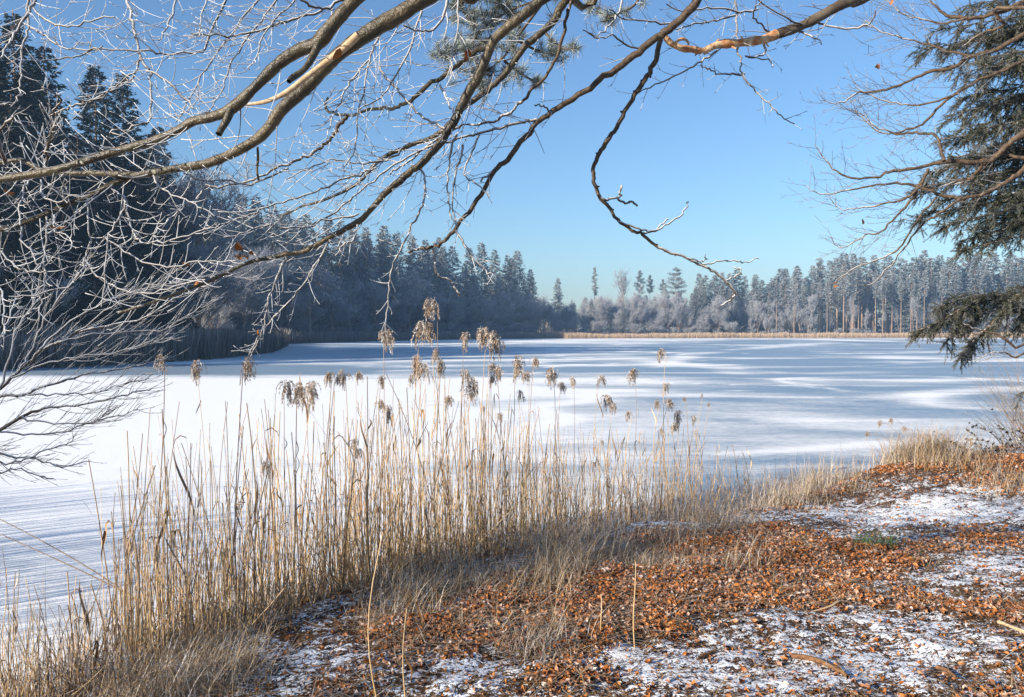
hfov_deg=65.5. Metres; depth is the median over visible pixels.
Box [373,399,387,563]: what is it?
reed
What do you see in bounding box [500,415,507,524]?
reed
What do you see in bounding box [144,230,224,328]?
frosted tree
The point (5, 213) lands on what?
spruce tree
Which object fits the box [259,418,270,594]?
reed
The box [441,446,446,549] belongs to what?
reed
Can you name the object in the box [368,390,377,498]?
reed
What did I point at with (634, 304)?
frosted tree
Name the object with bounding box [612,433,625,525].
reed
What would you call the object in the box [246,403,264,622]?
reed
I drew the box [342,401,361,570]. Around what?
reed
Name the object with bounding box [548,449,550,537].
reed
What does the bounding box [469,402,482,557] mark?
reed
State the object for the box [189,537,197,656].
reed
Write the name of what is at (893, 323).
spruce tree
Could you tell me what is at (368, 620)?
reed
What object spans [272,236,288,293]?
spruce tree
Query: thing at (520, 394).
reed
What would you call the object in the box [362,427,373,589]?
reed
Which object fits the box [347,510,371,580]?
reed
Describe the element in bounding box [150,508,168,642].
reed
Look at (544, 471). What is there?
reed
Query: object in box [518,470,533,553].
reed
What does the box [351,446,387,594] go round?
reed
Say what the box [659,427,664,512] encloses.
reed
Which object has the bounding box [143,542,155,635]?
reed
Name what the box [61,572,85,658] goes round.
reed
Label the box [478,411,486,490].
reed
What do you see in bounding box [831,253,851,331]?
pine tree
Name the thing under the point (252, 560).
reed
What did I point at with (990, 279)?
spruce tree
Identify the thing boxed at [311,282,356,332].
frosted tree
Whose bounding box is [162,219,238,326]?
frosted tree
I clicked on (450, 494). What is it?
reed
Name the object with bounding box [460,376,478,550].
reed
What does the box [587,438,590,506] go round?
reed
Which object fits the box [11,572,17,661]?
reed
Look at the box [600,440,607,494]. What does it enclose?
reed
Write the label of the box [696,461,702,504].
reed
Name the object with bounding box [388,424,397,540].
reed
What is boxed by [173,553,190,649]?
reed
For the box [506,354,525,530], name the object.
reed
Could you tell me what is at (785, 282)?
pine tree
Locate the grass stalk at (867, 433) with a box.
[863,431,895,446]
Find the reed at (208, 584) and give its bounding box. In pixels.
[206,548,211,625]
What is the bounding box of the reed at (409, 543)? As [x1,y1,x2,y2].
[403,523,412,575]
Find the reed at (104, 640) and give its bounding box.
[98,606,114,679]
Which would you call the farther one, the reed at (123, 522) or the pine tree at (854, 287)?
the pine tree at (854, 287)
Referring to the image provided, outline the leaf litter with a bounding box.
[80,441,1023,696]
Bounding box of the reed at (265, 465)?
[261,461,280,593]
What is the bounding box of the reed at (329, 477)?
[329,414,331,552]
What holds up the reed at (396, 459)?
on the ground at (973, 505)
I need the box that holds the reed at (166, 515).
[161,409,168,639]
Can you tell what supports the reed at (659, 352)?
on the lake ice
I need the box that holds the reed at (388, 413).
[378,404,391,577]
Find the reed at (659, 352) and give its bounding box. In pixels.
[656,348,667,515]
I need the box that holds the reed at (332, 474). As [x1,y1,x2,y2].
[330,391,342,586]
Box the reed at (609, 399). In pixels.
[596,393,613,514]
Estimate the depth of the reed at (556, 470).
9.09 m
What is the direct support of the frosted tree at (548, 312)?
on the ground at (973, 505)
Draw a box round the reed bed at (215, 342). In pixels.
[0,322,291,370]
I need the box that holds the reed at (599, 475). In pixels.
[598,437,603,525]
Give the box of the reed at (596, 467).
[587,424,596,525]
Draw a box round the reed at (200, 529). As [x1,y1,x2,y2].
[196,487,203,626]
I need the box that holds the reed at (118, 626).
[113,607,121,691]
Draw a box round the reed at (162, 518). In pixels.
[153,467,171,656]
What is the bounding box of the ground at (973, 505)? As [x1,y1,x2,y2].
[63,329,1023,696]
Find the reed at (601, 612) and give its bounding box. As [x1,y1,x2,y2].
[600,594,601,632]
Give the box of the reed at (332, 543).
[323,499,339,591]
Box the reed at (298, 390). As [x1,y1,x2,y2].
[289,381,314,570]
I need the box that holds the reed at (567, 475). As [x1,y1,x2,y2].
[553,441,568,525]
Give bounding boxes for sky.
[0,0,1023,328]
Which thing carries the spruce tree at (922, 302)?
on the ground at (973, 505)
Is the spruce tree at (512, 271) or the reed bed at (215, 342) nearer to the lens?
the reed bed at (215, 342)
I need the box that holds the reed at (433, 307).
[423,297,439,563]
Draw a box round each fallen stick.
[698,649,716,658]
[791,653,849,677]
[865,483,946,508]
[936,665,957,678]
[997,620,1023,632]
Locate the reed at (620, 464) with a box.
[615,429,626,524]
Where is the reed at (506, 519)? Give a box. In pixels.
[501,479,507,552]
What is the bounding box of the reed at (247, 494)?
[239,414,257,614]
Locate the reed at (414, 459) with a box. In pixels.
[396,383,428,561]
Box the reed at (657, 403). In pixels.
[651,399,660,503]
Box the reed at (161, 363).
[153,354,166,641]
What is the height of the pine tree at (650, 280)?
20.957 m
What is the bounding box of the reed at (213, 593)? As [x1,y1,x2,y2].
[210,542,222,649]
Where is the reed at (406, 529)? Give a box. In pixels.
[403,497,414,566]
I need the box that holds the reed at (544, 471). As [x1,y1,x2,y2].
[540,424,549,518]
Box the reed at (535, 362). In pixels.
[526,357,538,523]
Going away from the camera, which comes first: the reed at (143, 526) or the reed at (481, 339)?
the reed at (143, 526)
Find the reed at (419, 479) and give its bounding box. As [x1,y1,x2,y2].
[412,408,423,559]
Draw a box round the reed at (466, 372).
[460,368,476,541]
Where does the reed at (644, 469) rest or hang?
in the lake ice
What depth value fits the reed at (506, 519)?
7.34 m
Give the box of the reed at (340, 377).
[333,369,351,562]
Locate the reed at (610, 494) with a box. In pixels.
[609,462,614,523]
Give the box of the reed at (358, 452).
[352,448,364,529]
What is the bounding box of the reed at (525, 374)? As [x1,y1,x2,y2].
[521,371,534,523]
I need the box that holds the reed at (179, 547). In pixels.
[171,502,183,617]
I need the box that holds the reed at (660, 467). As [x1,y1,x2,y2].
[658,433,662,513]
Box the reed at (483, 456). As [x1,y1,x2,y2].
[471,406,486,552]
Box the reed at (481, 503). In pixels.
[476,453,486,553]
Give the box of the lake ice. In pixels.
[0,338,1023,696]
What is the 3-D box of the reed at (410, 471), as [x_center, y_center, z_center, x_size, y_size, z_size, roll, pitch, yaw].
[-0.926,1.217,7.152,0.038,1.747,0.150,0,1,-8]
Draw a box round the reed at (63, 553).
[0,519,157,615]
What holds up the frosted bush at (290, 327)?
on the ground at (973, 505)
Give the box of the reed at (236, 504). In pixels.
[229,426,251,633]
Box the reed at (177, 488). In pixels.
[172,425,188,618]
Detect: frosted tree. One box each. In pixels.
[0,245,88,323]
[47,229,137,321]
[68,228,139,317]
[76,180,200,286]
[97,269,159,314]
[107,209,173,301]
[131,248,205,323]
[134,126,264,326]
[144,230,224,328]
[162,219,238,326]
[185,281,219,328]
[187,231,252,329]
[190,300,238,329]
[212,306,229,325]
[215,241,299,327]
[216,258,268,325]
[225,308,244,325]
[226,281,281,327]
[237,306,255,326]
[249,306,269,326]
[251,247,295,326]
[251,298,280,322]
[261,279,312,329]
[271,292,300,326]
[273,252,347,334]
[283,290,311,322]
[289,297,326,330]
[305,292,318,325]
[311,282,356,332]
[315,302,335,329]
[324,304,350,327]
[329,277,368,331]
[335,303,359,329]
[344,266,402,325]
[347,308,372,331]
[360,295,376,327]
[370,286,393,321]
[382,284,424,333]
[384,299,401,324]
[389,265,436,328]
[389,307,412,330]
[408,289,439,327]
[414,301,444,324]
[417,290,450,326]
[445,290,478,325]
[510,287,550,333]
[536,306,549,328]
[544,303,559,329]
[546,307,559,330]
[550,313,559,327]
[555,310,562,323]
[559,298,576,312]
[560,308,572,330]
[561,305,571,331]
[563,308,577,332]
[572,316,578,330]
[575,306,591,330]
[577,314,590,330]
[578,312,588,328]
[580,297,597,327]
[590,295,611,331]
[591,296,611,331]
[594,301,618,328]
[603,295,624,333]
[609,304,621,326]
[612,296,628,314]
[612,303,629,324]
[619,296,639,333]
[624,306,642,333]
[627,290,646,315]
[628,295,646,333]
[630,297,648,334]
[637,302,651,330]
[639,297,649,331]
[646,298,660,332]
[649,293,683,332]
[649,306,660,332]
[651,308,668,333]
[654,308,675,329]
[659,291,669,330]
[661,291,683,332]
[668,294,695,329]
[677,311,693,329]
[683,313,695,327]
[696,307,714,327]
[705,294,727,329]
[706,305,714,324]
[711,297,732,332]
[716,295,735,331]
[733,299,747,322]
[739,304,751,332]
[741,300,763,332]
[747,294,765,330]
[748,318,754,330]
[761,312,769,330]
[762,300,780,329]
[763,313,774,332]
[769,298,784,330]
[771,303,793,331]
[775,312,787,329]
[782,302,796,331]
[786,297,802,332]
[792,308,807,330]
[802,294,818,332]
[802,311,817,331]
[806,304,817,318]
[824,307,833,329]
[840,290,860,327]
[862,308,870,330]
[878,309,886,327]
[890,299,906,331]
[913,309,923,327]
[922,291,940,333]
[1003,317,1013,332]
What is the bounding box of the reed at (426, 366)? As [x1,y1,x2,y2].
[411,362,433,559]
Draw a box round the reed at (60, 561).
[0,534,143,603]
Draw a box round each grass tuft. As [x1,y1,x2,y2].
[53,595,295,694]
[481,610,592,662]
[715,473,849,513]
[743,443,873,505]
[816,456,875,487]
[823,526,912,552]
[844,419,1004,473]
[884,441,1022,479]
[943,452,1023,502]
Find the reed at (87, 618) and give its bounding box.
[79,576,103,688]
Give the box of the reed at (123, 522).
[120,486,129,641]
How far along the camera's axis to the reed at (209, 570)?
6.46 m
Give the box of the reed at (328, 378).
[304,371,335,588]
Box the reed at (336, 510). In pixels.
[336,493,342,535]
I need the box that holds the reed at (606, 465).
[604,430,612,517]
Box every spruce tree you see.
[0,9,89,329]
[0,46,69,305]
[0,70,61,322]
[0,94,81,331]
[0,118,47,338]
[0,165,55,349]
[2,202,71,358]
[7,46,97,327]
[16,67,62,194]
[25,142,103,330]
[52,113,81,178]
[56,131,113,320]
[59,176,139,349]
[68,61,157,350]
[78,134,164,331]
[92,73,182,331]
[98,150,185,331]
[142,123,202,328]
[158,177,200,330]
[188,213,242,332]
[193,213,243,328]
[217,202,239,327]
[221,215,250,330]
[225,210,243,254]
[232,194,263,289]
[232,210,266,327]
[233,215,270,328]
[246,196,288,326]
[258,199,289,320]
[262,221,299,327]
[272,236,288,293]
[278,208,310,335]
[282,216,325,336]
[283,235,311,332]
[294,228,327,332]
[295,235,316,289]
[296,212,337,335]
[310,232,329,334]
[312,243,333,329]
[319,217,345,332]
[329,221,366,322]
[335,249,364,330]
[336,258,366,331]
[343,237,367,291]
[346,227,363,272]
[352,233,383,332]
[358,227,376,259]
[358,234,379,324]
[370,233,401,331]
[373,240,400,331]
[375,225,408,331]
[382,231,408,334]
[385,249,402,283]
[387,256,400,331]
[401,234,419,329]
[401,255,417,332]
[403,261,434,329]
[407,251,435,333]
[412,266,441,329]
[419,240,434,298]
[422,246,441,326]
[429,237,458,325]
[429,249,440,275]
[430,254,463,331]
[431,246,459,325]
[446,245,468,326]
[454,263,477,332]
[459,248,488,324]
[462,276,484,331]
[463,273,483,331]
[471,242,498,332]
[483,248,508,332]
[491,276,504,310]
[499,255,522,332]
[504,258,521,330]
[509,251,537,324]
[520,279,530,332]
[521,291,536,332]
[531,279,543,333]
[541,301,550,330]
[570,303,579,330]
[578,297,590,329]
[587,299,595,333]
[617,303,628,333]
[642,295,648,328]
[659,292,676,328]
[688,288,701,335]
[693,275,719,333]
[698,288,712,333]
[701,275,723,332]
[711,283,732,332]
[719,295,734,332]
[724,273,740,327]
[727,283,742,333]
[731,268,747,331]
[739,274,765,332]
[744,302,759,333]
[756,280,775,332]
[814,279,833,331]
[821,286,842,331]
[833,301,860,331]
[840,286,876,330]
[859,271,892,331]
[880,307,894,330]
[889,260,908,333]
[892,275,926,331]
[892,278,907,333]
[893,0,1023,412]
[896,257,932,330]
[897,264,928,332]
[904,259,941,322]
[913,281,931,330]
[914,250,938,296]
[919,262,940,327]
[929,255,950,332]
[935,257,965,332]
[946,262,963,331]
[959,266,992,332]
[960,259,978,334]
[961,254,980,289]
[968,252,985,294]
[975,271,1003,333]
[975,273,992,327]
[986,251,1009,332]
[995,256,1018,332]
[1002,258,1023,332]
[1009,257,1023,317]
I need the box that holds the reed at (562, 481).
[561,447,563,529]
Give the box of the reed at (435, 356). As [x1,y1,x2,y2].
[430,348,440,535]
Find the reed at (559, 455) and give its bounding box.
[553,410,559,523]
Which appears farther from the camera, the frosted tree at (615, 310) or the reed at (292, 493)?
the frosted tree at (615, 310)
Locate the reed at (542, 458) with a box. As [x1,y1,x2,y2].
[537,406,542,521]
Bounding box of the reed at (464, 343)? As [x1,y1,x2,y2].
[457,332,471,546]
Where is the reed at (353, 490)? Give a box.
[346,417,356,530]
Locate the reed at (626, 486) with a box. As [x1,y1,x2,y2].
[618,446,633,522]
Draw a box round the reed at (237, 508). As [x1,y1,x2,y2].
[233,469,248,617]
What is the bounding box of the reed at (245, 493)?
[241,445,253,582]
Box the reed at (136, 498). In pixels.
[117,433,142,617]
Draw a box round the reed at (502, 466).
[501,425,504,545]
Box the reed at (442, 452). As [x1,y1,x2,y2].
[432,376,446,547]
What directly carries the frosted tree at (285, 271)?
on the ground at (973, 505)
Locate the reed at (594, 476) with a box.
[590,449,597,513]
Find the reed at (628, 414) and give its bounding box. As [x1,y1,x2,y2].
[621,411,633,504]
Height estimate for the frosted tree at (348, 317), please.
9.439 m
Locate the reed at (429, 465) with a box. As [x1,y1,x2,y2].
[423,428,435,516]
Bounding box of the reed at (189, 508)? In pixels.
[185,443,190,589]
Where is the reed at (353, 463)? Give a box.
[338,420,357,586]
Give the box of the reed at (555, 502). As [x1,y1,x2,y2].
[553,472,559,537]
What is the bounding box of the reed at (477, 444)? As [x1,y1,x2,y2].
[475,418,479,479]
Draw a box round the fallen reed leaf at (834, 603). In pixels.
[811,600,850,611]
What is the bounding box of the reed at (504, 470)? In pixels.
[497,394,510,544]
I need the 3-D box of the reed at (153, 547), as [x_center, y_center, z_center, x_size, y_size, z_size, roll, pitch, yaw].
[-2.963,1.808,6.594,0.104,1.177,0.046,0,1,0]
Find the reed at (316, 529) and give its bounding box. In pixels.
[313,489,329,587]
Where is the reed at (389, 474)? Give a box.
[386,417,393,537]
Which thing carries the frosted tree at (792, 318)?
on the ground at (973, 505)
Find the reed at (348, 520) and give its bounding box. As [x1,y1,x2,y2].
[342,453,367,593]
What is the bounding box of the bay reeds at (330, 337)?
[287,330,562,343]
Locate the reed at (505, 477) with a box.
[504,409,511,544]
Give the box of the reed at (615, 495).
[581,459,643,532]
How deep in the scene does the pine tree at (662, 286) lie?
279.53 m
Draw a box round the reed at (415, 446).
[386,374,440,542]
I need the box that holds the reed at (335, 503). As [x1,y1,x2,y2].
[319,416,335,598]
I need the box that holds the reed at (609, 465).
[605,447,610,512]
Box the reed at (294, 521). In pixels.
[291,432,298,612]
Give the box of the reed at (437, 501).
[428,444,448,552]
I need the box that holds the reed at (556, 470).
[551,431,556,523]
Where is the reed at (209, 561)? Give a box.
[206,544,214,602]
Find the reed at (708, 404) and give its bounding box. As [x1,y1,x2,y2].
[692,403,710,498]
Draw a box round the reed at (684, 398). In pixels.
[683,397,690,507]
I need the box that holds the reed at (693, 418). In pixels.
[683,415,696,499]
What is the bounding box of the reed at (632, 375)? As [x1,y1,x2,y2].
[626,368,639,501]
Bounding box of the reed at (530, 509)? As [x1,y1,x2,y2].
[523,479,537,533]
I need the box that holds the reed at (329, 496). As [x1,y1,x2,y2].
[323,442,338,584]
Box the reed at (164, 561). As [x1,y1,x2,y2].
[157,496,164,629]
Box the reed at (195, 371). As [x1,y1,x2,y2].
[190,359,206,603]
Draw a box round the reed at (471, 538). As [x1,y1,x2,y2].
[468,510,475,563]
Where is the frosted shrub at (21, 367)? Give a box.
[0,234,275,485]
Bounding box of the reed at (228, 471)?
[224,401,234,590]
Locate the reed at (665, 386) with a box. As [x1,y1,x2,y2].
[661,382,669,505]
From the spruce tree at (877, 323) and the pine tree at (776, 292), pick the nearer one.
the pine tree at (776, 292)
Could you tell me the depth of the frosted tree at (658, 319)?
259.07 m
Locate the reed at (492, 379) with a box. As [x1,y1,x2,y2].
[479,374,495,523]
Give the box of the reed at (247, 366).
[234,356,256,595]
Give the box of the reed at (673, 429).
[670,422,678,497]
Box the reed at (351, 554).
[340,491,354,587]
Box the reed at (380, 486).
[370,419,382,575]
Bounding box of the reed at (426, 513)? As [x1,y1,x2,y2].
[408,402,458,572]
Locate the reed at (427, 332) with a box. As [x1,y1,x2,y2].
[410,321,435,560]
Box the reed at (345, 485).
[342,426,345,565]
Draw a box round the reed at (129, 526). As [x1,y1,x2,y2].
[127,431,134,641]
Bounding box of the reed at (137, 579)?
[130,536,142,660]
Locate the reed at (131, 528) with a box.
[124,465,155,677]
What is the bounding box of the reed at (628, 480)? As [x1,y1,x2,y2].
[624,449,637,500]
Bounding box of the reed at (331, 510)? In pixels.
[330,459,339,576]
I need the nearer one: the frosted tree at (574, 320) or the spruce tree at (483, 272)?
the spruce tree at (483, 272)
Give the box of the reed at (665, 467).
[660,426,672,505]
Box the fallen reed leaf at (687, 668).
[663,668,718,671]
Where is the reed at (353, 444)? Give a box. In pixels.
[338,438,357,578]
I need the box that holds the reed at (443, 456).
[438,385,444,543]
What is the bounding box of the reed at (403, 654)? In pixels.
[402,602,424,696]
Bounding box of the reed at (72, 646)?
[56,605,73,694]
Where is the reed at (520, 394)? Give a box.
[516,390,525,536]
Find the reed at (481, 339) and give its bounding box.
[476,327,489,460]
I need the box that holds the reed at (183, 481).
[173,452,196,636]
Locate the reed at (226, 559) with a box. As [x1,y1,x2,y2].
[222,520,227,598]
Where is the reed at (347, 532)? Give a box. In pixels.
[347,485,355,586]
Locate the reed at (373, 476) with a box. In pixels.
[364,435,373,505]
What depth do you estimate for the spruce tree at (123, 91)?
76.46 m
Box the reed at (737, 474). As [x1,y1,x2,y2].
[732,445,742,508]
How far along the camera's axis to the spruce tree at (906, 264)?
281.41 m
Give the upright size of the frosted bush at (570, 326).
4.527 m
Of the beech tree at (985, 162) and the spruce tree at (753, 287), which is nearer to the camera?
the beech tree at (985, 162)
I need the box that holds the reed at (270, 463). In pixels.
[264,399,276,561]
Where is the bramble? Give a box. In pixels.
[930,408,1023,453]
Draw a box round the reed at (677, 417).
[673,410,683,513]
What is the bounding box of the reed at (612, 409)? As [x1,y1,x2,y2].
[605,403,616,525]
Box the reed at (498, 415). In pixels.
[476,412,502,539]
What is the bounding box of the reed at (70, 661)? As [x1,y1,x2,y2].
[69,595,81,693]
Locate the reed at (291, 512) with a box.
[281,450,291,584]
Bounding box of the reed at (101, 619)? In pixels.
[91,584,105,669]
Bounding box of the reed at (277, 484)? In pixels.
[263,413,279,579]
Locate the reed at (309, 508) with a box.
[300,421,318,605]
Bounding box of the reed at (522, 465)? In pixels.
[518,424,528,512]
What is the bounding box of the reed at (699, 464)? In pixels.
[694,428,699,508]
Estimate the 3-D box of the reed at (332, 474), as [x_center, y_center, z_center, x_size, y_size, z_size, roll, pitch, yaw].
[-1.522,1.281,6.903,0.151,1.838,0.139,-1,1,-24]
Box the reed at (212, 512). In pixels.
[206,447,224,595]
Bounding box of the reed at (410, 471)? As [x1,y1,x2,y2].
[407,394,410,564]
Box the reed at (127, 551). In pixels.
[126,495,136,645]
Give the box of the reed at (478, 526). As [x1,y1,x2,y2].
[467,508,481,558]
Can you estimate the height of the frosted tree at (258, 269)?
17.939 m
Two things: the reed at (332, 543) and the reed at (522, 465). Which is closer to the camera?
the reed at (332, 543)
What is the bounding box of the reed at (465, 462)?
[465,381,479,555]
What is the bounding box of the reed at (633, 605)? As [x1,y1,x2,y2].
[633,561,635,647]
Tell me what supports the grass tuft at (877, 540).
on the ground at (973, 505)
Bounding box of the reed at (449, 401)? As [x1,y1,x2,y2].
[443,395,464,543]
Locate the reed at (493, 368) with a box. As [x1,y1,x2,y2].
[488,362,497,534]
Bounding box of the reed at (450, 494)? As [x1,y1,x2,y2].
[437,455,450,547]
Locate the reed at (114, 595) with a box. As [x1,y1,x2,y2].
[98,549,119,651]
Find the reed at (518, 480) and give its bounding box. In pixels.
[513,435,534,543]
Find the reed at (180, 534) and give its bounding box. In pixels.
[173,509,193,613]
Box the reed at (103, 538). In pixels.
[83,459,115,648]
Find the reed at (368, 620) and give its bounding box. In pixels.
[368,533,382,696]
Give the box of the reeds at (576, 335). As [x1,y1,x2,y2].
[560,331,1023,338]
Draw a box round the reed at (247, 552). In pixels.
[244,520,264,618]
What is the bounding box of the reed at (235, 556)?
[226,503,248,619]
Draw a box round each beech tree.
[0,0,701,364]
[779,0,1023,370]
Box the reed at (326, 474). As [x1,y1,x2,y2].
[318,382,334,584]
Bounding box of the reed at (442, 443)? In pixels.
[436,378,449,542]
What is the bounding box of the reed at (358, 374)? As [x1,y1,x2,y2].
[354,370,363,563]
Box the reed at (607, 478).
[597,440,609,525]
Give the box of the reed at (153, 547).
[149,500,157,613]
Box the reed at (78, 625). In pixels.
[71,594,79,677]
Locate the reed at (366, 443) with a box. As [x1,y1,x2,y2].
[360,376,371,545]
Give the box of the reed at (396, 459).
[393,413,398,557]
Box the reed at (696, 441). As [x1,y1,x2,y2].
[692,394,702,481]
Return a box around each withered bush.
[949,342,1023,443]
[949,427,998,454]
[959,396,1023,449]
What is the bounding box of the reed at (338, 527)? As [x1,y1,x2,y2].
[331,472,341,583]
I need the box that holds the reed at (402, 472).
[398,398,405,565]
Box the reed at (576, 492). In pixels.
[576,458,586,529]
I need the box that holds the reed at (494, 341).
[479,331,504,527]
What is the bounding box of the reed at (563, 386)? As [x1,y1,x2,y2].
[551,382,566,511]
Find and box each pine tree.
[426,0,885,305]
[526,269,536,299]
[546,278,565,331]
[591,267,597,333]
[633,270,645,333]
[646,275,654,331]
[659,279,666,327]
[665,267,686,333]
[689,273,706,306]
[717,271,728,299]
[740,276,752,332]
[762,284,775,332]
[763,301,771,318]
[766,294,771,320]
[767,278,778,328]
[772,268,791,330]
[772,281,780,330]
[779,268,792,305]
[779,278,791,331]
[786,266,808,333]
[790,278,798,332]
[798,277,811,332]
[801,280,807,333]
[804,284,821,331]
[805,265,821,301]
[809,282,815,331]
[813,258,828,331]
[815,262,825,332]
[816,281,824,331]
[819,260,839,332]
[823,279,831,333]
[824,258,842,332]
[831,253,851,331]
[831,283,838,331]
[834,267,847,332]
[838,260,849,333]
[841,273,863,326]
[844,268,864,331]
[845,262,851,332]
[847,253,863,330]
[847,267,863,327]
[850,276,857,328]
[855,255,874,333]
[855,269,863,331]
[859,271,879,332]
[863,276,872,327]
[864,255,880,330]
[867,264,879,333]
[872,272,881,333]
[873,270,896,333]
[875,256,904,333]
[880,278,887,333]
[886,280,898,332]
[887,265,897,332]
[894,258,908,332]
[896,276,904,332]
[906,273,915,331]
[914,273,921,330]
[920,271,928,326]
[922,256,943,323]
[931,278,938,330]
[936,267,947,331]
[955,258,971,333]
[977,258,998,291]
[996,254,1023,287]
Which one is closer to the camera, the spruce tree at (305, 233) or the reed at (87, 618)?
the reed at (87, 618)
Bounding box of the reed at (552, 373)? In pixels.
[542,367,560,532]
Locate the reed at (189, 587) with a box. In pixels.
[161,531,205,652]
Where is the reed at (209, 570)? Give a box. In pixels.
[178,528,223,633]
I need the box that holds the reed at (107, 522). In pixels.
[104,495,118,577]
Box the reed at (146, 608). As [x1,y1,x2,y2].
[145,552,156,665]
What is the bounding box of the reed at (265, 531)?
[259,491,277,590]
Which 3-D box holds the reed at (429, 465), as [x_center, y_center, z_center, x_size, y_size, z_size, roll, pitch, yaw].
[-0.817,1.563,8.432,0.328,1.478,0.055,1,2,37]
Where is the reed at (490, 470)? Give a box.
[490,397,493,545]
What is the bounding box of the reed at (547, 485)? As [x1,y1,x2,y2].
[541,446,554,532]
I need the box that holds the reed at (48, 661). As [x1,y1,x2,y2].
[33,637,50,695]
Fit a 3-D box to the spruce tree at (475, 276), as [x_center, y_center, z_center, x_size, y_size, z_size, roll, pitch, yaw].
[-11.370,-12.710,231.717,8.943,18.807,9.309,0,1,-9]
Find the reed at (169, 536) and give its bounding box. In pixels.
[139,488,228,609]
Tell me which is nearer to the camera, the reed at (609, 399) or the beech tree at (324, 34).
the beech tree at (324, 34)
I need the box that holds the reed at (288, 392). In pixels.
[276,379,295,599]
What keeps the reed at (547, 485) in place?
on the ground at (973, 505)
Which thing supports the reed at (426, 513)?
on the ground at (973, 505)
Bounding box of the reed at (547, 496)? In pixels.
[542,444,550,543]
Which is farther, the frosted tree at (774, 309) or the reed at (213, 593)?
the frosted tree at (774, 309)
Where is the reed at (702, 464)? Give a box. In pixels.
[694,431,702,514]
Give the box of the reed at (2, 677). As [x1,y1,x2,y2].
[0,660,11,696]
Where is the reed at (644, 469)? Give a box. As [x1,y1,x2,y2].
[642,447,652,505]
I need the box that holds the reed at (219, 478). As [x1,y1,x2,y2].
[219,402,227,602]
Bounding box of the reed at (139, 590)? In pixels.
[129,513,141,671]
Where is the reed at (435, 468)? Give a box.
[434,380,439,564]
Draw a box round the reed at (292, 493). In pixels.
[262,447,331,549]
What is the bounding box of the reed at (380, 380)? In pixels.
[376,375,384,569]
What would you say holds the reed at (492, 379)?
on the ground at (973, 505)
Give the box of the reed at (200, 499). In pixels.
[181,443,233,584]
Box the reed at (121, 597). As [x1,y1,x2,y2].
[107,563,122,643]
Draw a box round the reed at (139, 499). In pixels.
[133,446,160,627]
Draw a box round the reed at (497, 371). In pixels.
[490,365,503,539]
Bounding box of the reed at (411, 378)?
[407,373,420,528]
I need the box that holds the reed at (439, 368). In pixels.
[416,359,445,541]
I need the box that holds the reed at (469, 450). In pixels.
[460,415,471,513]
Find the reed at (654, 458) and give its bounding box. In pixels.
[642,429,662,502]
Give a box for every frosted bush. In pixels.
[209,319,235,332]
[273,318,303,331]
[285,316,317,332]
[354,322,386,332]
[374,317,394,331]
[402,327,417,333]
[436,321,459,332]
[453,327,465,332]
[462,323,480,332]
[476,320,495,330]
[487,322,506,332]
[523,319,545,332]
[549,319,566,330]
[562,320,574,332]
[582,324,595,333]
[590,319,609,333]
[608,319,628,335]
[626,323,645,333]
[646,320,661,332]
[668,326,679,333]
[681,322,695,333]
[691,321,712,332]
[718,320,738,332]
[732,326,743,333]
[846,327,865,333]
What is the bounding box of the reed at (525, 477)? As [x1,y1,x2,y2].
[525,408,539,548]
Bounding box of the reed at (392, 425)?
[391,379,393,516]
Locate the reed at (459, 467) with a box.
[452,391,461,562]
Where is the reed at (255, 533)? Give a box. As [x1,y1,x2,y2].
[249,459,270,626]
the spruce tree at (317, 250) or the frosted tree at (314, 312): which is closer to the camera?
the frosted tree at (314, 312)
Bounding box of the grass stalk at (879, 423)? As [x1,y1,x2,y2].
[876,420,900,437]
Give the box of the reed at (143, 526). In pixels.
[142,409,150,653]
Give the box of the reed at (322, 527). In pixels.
[310,464,328,591]
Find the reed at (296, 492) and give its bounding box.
[295,403,303,593]
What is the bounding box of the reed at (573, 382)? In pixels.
[567,375,575,518]
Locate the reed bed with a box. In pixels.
[0,374,793,696]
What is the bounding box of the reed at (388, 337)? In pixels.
[378,329,394,563]
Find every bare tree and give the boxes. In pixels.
[612,266,631,333]
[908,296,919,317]
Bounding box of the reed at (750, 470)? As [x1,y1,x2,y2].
[743,447,751,496]
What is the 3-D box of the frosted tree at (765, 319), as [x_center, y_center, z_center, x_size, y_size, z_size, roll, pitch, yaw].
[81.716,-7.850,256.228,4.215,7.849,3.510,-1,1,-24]
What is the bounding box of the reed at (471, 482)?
[464,439,473,546]
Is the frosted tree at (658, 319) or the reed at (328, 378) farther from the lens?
the frosted tree at (658, 319)
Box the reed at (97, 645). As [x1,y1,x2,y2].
[82,617,114,691]
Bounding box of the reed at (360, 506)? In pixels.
[352,466,363,584]
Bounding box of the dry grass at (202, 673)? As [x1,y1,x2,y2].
[16,433,1023,696]
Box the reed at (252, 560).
[239,526,255,604]
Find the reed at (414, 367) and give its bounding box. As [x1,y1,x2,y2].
[411,353,425,557]
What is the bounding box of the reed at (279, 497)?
[270,436,284,609]
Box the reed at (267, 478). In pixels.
[267,411,272,563]
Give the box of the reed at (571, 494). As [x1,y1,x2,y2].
[565,476,575,521]
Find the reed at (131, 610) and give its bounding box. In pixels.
[123,523,136,667]
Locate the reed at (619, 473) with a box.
[618,446,629,515]
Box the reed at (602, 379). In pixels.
[593,375,606,517]
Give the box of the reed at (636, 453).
[634,429,642,509]
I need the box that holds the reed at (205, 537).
[200,460,206,638]
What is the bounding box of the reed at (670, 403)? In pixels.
[651,398,674,515]
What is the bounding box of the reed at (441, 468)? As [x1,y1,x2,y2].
[433,448,448,554]
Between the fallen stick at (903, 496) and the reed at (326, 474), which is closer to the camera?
the reed at (326, 474)
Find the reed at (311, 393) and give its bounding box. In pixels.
[297,377,321,569]

